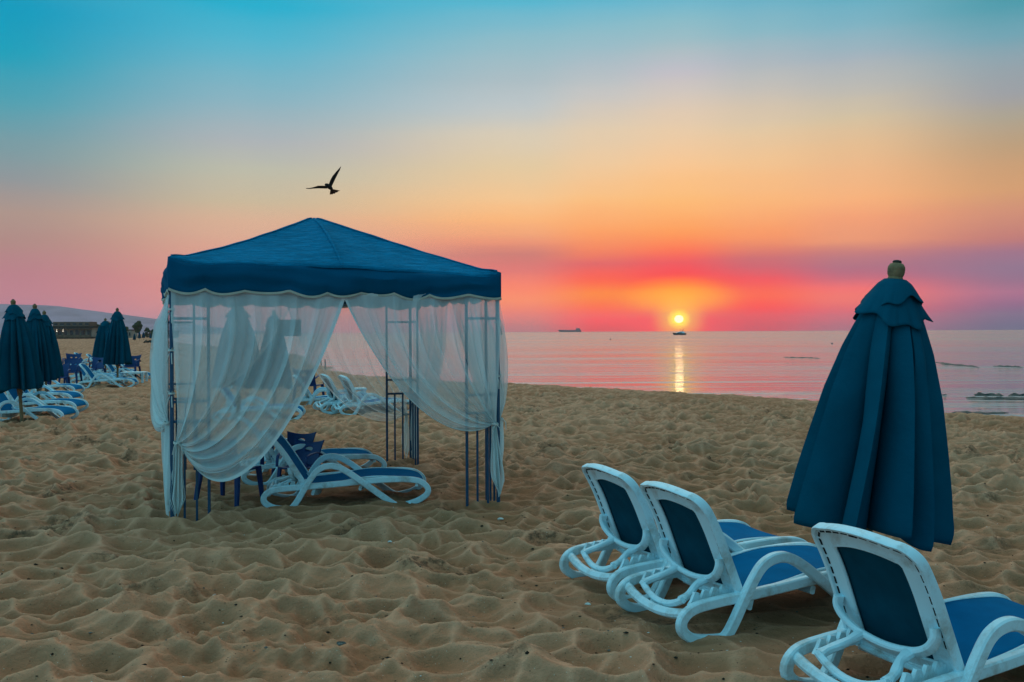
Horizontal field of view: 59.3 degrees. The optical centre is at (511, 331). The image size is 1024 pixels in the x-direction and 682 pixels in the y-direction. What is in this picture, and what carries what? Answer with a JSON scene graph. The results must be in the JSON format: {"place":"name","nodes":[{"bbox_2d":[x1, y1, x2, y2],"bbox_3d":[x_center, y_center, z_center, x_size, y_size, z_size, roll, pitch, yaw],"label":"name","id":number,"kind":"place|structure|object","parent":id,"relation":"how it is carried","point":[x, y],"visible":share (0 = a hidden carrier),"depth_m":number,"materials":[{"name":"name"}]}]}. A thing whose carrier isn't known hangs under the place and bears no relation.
{"place":"outdoors","nodes":[
{"label":"outdoors","id":0,"kind":"place"},
{"bbox_2d":[0,304,158,334],"bbox_3d":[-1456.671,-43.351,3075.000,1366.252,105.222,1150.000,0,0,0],"label":"hills","id":1,"kind":"structure","parent":0,"point":[59,314],"depth_m":2852.14,"materials":[{"name":"grey"}]},
{"bbox_2d":[306,167,340,193],"bbox_3d":[-2.929,-2.368,14.013,0.535,0.421,0.247,0,0,-23],"label":"bird","id":2,"kind":"object","parent":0,"point":[329,186],"visible":1,"depth_m":13.98},
{"bbox_2d":[1,406,1012,680],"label":"debris","id":3,"kind":"object","parent":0,"point":[515,602],"visible":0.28,"depth_m":5.27,"materials":[{"name":"brown"}]},
{"bbox_2d":[0,334,1023,681],"bbox_3d":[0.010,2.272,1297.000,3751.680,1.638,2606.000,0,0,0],"label":"sand","id":4,"kind":"structure","parent":0,"point":[136,584],"depth_m":6.79,"materials":[{"name":"beige sand"}]},
{"bbox_2d":[0,299,43,421],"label":"beach umbrella","id":5,"kind":"object","parent":4,"relation":"on","point":[20,370],"visible":0.99,"depth_m":16.24,"materials":[{"name":"blue fabric"}]},
{"bbox_2d":[0,392,78,421],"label":"sun lounger","id":6,"kind":"object","parent":4,"relation":"on","point":[6,406],"visible":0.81,"depth_m":16.92,"materials":[{"name":"white plastic"}]},
{"bbox_2d":[26,304,57,405],"bbox_3d":[-9.977,0.575,18.890,0.785,2.327,0.724,-2,0,0],"label":"beach umbrella","id":7,"kind":"object","parent":4,"relation":"on","point":[35,322],"visible":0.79,"depth_m":18.79,"materials":[{"name":"blue fabric"}]},
{"bbox_2d":[6,389,88,414],"bbox_3d":[-9.697,1.325,18.557,1.641,0.784,0.740,0,0,-4],"label":"sun lounger","id":8,"kind":"object","parent":4,"relation":"on","point":[12,395],"visible":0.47,"depth_m":18.45,"materials":[{"name":"white plastic"}]},
{"bbox_2d":[42,311,63,395],"bbox_3d":[-11.661,0.634,22.491,0.800,2.327,0.798,-2,1,-40],"label":"beach umbrella","id":9,"kind":"object","parent":4,"relation":"on","point":[53,338],"visible":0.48,"depth_m":22.44,"materials":[{"name":"fabric"}]},
{"bbox_2d":[24,385,83,404],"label":"sun lounger","id":10,"kind":"object","parent":4,"relation":"on","point":[72,394],"visible":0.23,"depth_m":20.77,"materials":[{"name":"white plastic"}]},
{"bbox_2d":[30,380,84,396],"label":"sun lounger","id":11,"kind":"object","parent":4,"relation":"on","point":[73,387],"visible":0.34,"depth_m":24.16,"materials":[{"name":"white plastic"}]},
{"bbox_2d":[47,363,70,391],"bbox_3d":[-12.706,1.298,25.233,0.600,0.834,0.626,0,0,-20],"label":"plastic chair","id":12,"kind":"object","parent":4,"relation":"on","point":[66,369],"visible":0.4,"depth_m":25.44,"materials":[{"name":"blue plastic"}]},
{"bbox_2d":[58,359,82,383],"bbox_3d":[-13.401,1.245,27.334,0.600,0.834,0.626,0,0,-10],"label":"plastic chair","id":13,"kind":"object","parent":4,"relation":"on","point":[74,368],"visible":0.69,"depth_m":27.53,"materials":[{"name":"blue plastic"}]},
{"bbox_2d":[62,353,81,363],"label":"plastic chair","id":14,"kind":"object","parent":4,"relation":"on","point":[73,356],"visible":0.46,"depth_m":36.27,"materials":[{"name":"blue plastic"}]},
{"bbox_2d":[53,322,98,338],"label":"beach building","id":15,"kind":"structure","parent":4,"relation":"on","point":[75,330],"depth_m":300.00,"materials":[{"name":"grey"}]},
{"bbox_2d":[74,352,90,364],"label":"sun lounger","id":16,"kind":"object","parent":4,"relation":"on","point":[86,362],"visible":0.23,"depth_m":44.84,"materials":[{"name":"white plastic"}]},
{"bbox_2d":[65,364,116,380],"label":"sun lounger","id":17,"kind":"object","parent":4,"relation":"on","point":[71,376],"visible":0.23,"depth_m":30.28,"materials":[{"name":"white plastic"}]},
{"bbox_2d":[83,357,105,372],"bbox_3d":[-14.387,1.296,31.036,0.632,0.878,0.659,0,0,12],"label":"plastic chair","id":18,"kind":"object","parent":4,"relation":"on","point":[96,364],"visible":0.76,"depth_m":31.23,"materials":[{"name":"blue plastic"}]},
{"bbox_2d":[91,323,101,361],"bbox_3d":[-15.955,0.813,35.006,0.724,2.327,0.785,0,0,-30],"label":"beach umbrella","id":19,"kind":"object","parent":4,"relation":"on","point":[95,341],"visible":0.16,"depth_m":34.91,"materials":[{"name":"fabric"}]},
{"bbox_2d":[70,363,127,384],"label":"sun lounger","id":20,"kind":"object","parent":4,"relation":"on","point":[84,374],"visible":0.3,"depth_m":28.56,"materials":[{"name":"white plastic"}]},
{"bbox_2d":[93,318,109,372],"bbox_3d":[-14.679,0.667,32.502,0.808,2.327,0.855,0,0,20],"label":"beach umbrella","id":21,"kind":"object","parent":4,"relation":"on","point":[99,348],"visible":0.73,"depth_m":32.28,"materials":[{"name":"fabric"}]},
{"bbox_2d":[78,363,138,387],"bbox_3d":[-12.343,1.349,27.520,1.641,0.784,0.740,0,0,-12],"label":"sun lounger","id":22,"kind":"object","parent":4,"relation":"on","point":[91,377],"visible":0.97,"depth_m":27.30,"materials":[{"name":"white plastic"}]},
{"bbox_2d":[90,357,136,376],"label":"sun lounger","id":23,"kind":"object","parent":4,"relation":"on","point":[100,370],"visible":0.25,"depth_m":33.85,"materials":[{"name":"white plastic"}]},
{"bbox_2d":[103,308,131,383],"bbox_3d":[-12.495,0.494,28.499,0.862,2.508,0.860,0,0,-20],"label":"beach umbrella","id":24,"kind":"object","parent":4,"relation":"on","point":[117,351],"visible":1,"depth_m":28.29,"materials":[{"name":"fabric"}]},
{"bbox_2d":[105,364,152,378],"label":"sun lounger","id":25,"kind":"object","parent":4,"relation":"on","point":[111,368],"visible":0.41,"depth_m":32.25,"materials":[{"name":"white plastic"}]},
{"bbox_2d":[119,354,141,377],"bbox_3d":[-13.998,1.303,33.039,0.663,0.922,0.692,0,0,-5],"label":"plastic chair","id":26,"kind":"object","parent":4,"relation":"on","point":[136,363],"visible":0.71,"depth_m":33.22,"materials":[{"name":"blue plastic"}]},
{"bbox_2d":[127,329,137,337],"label":"beach house","id":27,"kind":"structure","parent":4,"relation":"on","point":[130,332],"depth_m":345.45,"materials":[{"name":"grey"}]},
{"bbox_2d":[120,371,147,382],"bbox_3d":[-12.343,1.536,29.400,0.725,0.454,0.589,0,0,-8],"label":"plastic table","id":28,"kind":"object","parent":4,"relation":"on","point":[142,375],"visible":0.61,"depth_m":29.18,"materials":[{"name":"white plastic"}]},
{"bbox_2d":[132,321,142,332],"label":"tree","id":29,"kind":"object","parent":4,"relation":"on","point":[137,325],"visible":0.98,"depth_m":329.36,"materials":[{"name":"green plant"}]},
{"bbox_2d":[144,328,149,336],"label":"bush","id":30,"kind":"object","parent":4,"relation":"on","point":[147,334],"visible":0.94,"depth_m":354.81,"materials":[{"name":"green plant"}]},
{"bbox_2d":[151,329,155,337],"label":"bush","id":31,"kind":"object","parent":4,"relation":"on","point":[153,331],"visible":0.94,"depth_m":354.76,"materials":[{"name":"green plant"}]},
{"bbox_2d":[194,456,263,506],"bbox_3d":[-2.782,1.369,8.820,0.537,0.746,0.560,0,0,15],"label":"plastic chair","id":32,"kind":"object","parent":4,"relation":"on","point":[258,468],"visible":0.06,"depth_m":8.87,"materials":[{"name":"blue plastic"}]},
{"bbox_2d":[271,431,315,474],"bbox_3d":[-2.507,1.456,10.374,0.417,0.579,0.435,0,0,14],"label":"plastic chair","id":33,"kind":"object","parent":4,"relation":"on","point":[292,437],"visible":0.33,"depth_m":10.55,"materials":[{"name":"blue plastic"}]},
{"bbox_2d":[291,405,305,419],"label":"sun lounger","id":34,"kind":"object","parent":4,"relation":"on","point":[300,409],"visible":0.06,"depth_m":16.66,"materials":[{"name":"white plastic"}]},
{"bbox_2d":[276,439,323,476],"bbox_3d":[-2.316,1.490,9.873,0.417,0.579,0.435,0,0,18],"label":"plastic chair","id":35,"kind":"object","parent":4,"relation":"on","point":[308,459],"visible":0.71,"depth_m":9.98,"materials":[{"name":"blue plastic"}]},
{"bbox_2d":[241,438,386,484],"bbox_3d":[-2.335,1.338,10.457,1.641,0.784,0.740,0,0,-22],"label":"sun lounger","id":36,"kind":"object","parent":4,"relation":"on","point":[348,453],"visible":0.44,"depth_m":10.30,"materials":[{"name":"white plastic"}]},
{"bbox_2d":[309,375,324,401],"bbox_3d":[-4.721,1.261,20.864,0.632,0.878,0.659,0,0,10],"label":"plastic chair","id":37,"kind":"object","parent":4,"relation":"on","point":[313,383],"visible":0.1,"depth_m":20.66,"materials":[{"name":"blue plastic"}]},
{"bbox_2d":[301,387,344,405],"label":"sun lounger","id":38,"kind":"object","parent":4,"relation":"on","point":[309,397],"visible":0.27,"depth_m":19.66,"materials":[{"name":"white plastic"}]},
{"bbox_2d":[152,217,506,520],"bbox_3d":[-2.099,0.275,9.705,3.309,3.010,3.451,0,0,-20],"label":"gazebo","id":39,"kind":"object","parent":4,"relation":"on","point":[244,332],"visible":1,"depth_m":8.25,"materials":[{"name":"fabric"}]},
{"bbox_2d":[337,641,345,645],"bbox_3d":[-0.887,1.617,4.670,0.044,0.025,0.040,0,0,-34],"label":"pebble","id":40,"kind":"object","parent":4,"relation":"on","point":[339,643],"visible":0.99,"depth_m":4.66,"materials":[{"name":"grey stone"}]},
{"bbox_2d":[260,434,430,507],"bbox_3d":[-1.661,1.349,9.050,1.641,0.784,0.740,0,0,-10],"label":"sun lounger","id":41,"kind":"object","parent":4,"relation":"on","point":[314,480],"visible":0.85,"depth_m":8.83,"materials":[{"name":"white plastic"}]},
{"bbox_2d":[313,374,393,413],"bbox_3d":[-3.349,1.296,19.131,1.631,0.845,0.740,0,0,-27],"label":"sun lounger","id":42,"kind":"object","parent":4,"relation":"on","point":[330,400],"visible":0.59,"depth_m":18.81,"materials":[{"name":"white plastic"}]},
{"bbox_2d":[348,387,366,410],"bbox_3d":[-3.343,1.454,19.300,0.410,0.501,0.360,0,0,-20],"label":"side table","id":43,"kind":"object","parent":4,"relation":"on","point":[364,389],"visible":0.27,"depth_m":19.20,"materials":[{"name":"white plastic"}]},
{"bbox_2d":[331,375,408,414],"bbox_3d":[-2.870,1.299,18.661,1.631,0.845,0.740,0,0,-27],"label":"sun lounger","id":44,"kind":"object","parent":4,"relation":"on","point":[354,401],"visible":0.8,"depth_m":18.37,"materials":[{"name":"white plastic"}]},
{"bbox_2d":[30,450,991,667],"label":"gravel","id":45,"kind":"structure","parent":4,"relation":"on","point":[427,585],"depth_m":4.94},
{"bbox_2d":[79,447,1006,681],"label":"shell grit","id":46,"kind":"object","parent":4,"relation":"on","point":[546,532],"visible":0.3,"depth_m":4.92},
{"bbox_2d":[559,463,806,599],"bbox_3d":[1.190,1.277,6.098,1.631,0.845,0.740,0,0,-25],"label":"sun lounger","id":47,"kind":"object","parent":4,"relation":"on","point":[628,524],"visible":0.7,"depth_m":5.88,"materials":[{"name":"white plastic"}]},
{"bbox_2d":[615,481,833,641],"bbox_3d":[1.478,1.272,5.365,1.631,0.845,0.740,0,0,-25],"label":"sun lounger","id":48,"kind":"object","parent":4,"relation":"on","point":[696,544],"visible":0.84,"depth_m":5.08,"materials":[{"name":"white plastic"}]},
{"bbox_2d":[786,260,953,551],"bbox_3d":[1.961,0.769,4.883,0.855,2.327,0.808,6,1,0],"label":"beach umbrella","id":49,"kind":"object","parent":4,"relation":"on","point":[874,455],"visible":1,"depth_m":4.69,"materials":[{"name":"blue fabric"}]},
{"bbox_2d":[780,522,1023,681],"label":"sun lounger","id":50,"kind":"object","parent":4,"relation":"on","point":[894,607],"visible":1,"depth_m":3.97,"materials":[{"name":"white plastic"}]},
{"bbox_2d":[0,0,1023,332],"label":"sky","id":51,"kind":"structure","parent":0,"point":[620,165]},
{"bbox_2d":[319,330,1023,416],"bbox_3d":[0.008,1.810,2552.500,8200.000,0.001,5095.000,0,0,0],"label":"water","id":52,"kind":"structure","parent":0,"point":[754,363],"depth_m":52.93,"materials":[{"name":"pink liquid"}]},
{"bbox_2d":[558,328,580,331],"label":"cargo ship","id":53,"kind":"object","parent":52,"relation":"on","point":[571,330],"visible":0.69,"depth_m":2995.67,"materials":[{"name":"grey metal"}]},
{"bbox_2d":[673,331,685,334],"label":"motor yacht","id":54,"kind":"object","parent":52,"relation":"on","point":[681,333],"visible":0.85,"depth_m":421.45,"materials":[{"name":"grey metal"}]},
{"bbox_2d":[936,362,978,367],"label":"reef rock","id":55,"kind":"object","parent":52,"relation":"on","point":[957,364],"visible":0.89,"depth_m":45.68,"materials":[{"name":"grey stone"}]},
{"bbox_2d":[951,411,1007,413],"bbox_3d":[10.149,1.753,19.504,1.229,0.055,0.610,0,0,10],"label":"reef rock","id":56,"kind":"object","parent":52,"relation":"on","point":[978,412],"visible":0.77,"depth_m":19.47,"materials":[{"name":"grey stone"}]},
{"bbox_2d":[975,392,1003,395],"bbox_3d":[13.134,1.716,24.840,0.785,0.105,0.662,0,0,37],"label":"reef rock","id":57,"kind":"object","parent":52,"relation":"on","point":[987,394],"visible":0.98,"depth_m":24.71,"materials":[{"name":"grey stone"}]},
{"bbox_2d":[966,396,1023,398],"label":"reef rock","id":58,"kind":"object","parent":52,"relation":"on","point":[986,397],"visible":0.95,"depth_m":23.56,"materials":[{"name":"grey stone"}]},
{"bbox_2d":[995,365,1019,366],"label":"reef rock","id":59,"kind":"object","parent":52,"relation":"on","point":[1006,366],"visible":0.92,"depth_m":43.80,"materials":[{"name":"grey stone"}]},
{"bbox_2d":[1008,393,1023,395],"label":"reef rock","id":60,"kind":"object","parent":52,"relation":"on","point":[1014,394],"visible":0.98,"depth_m":24.57,"materials":[{"name":"grey stone"}]}
]}

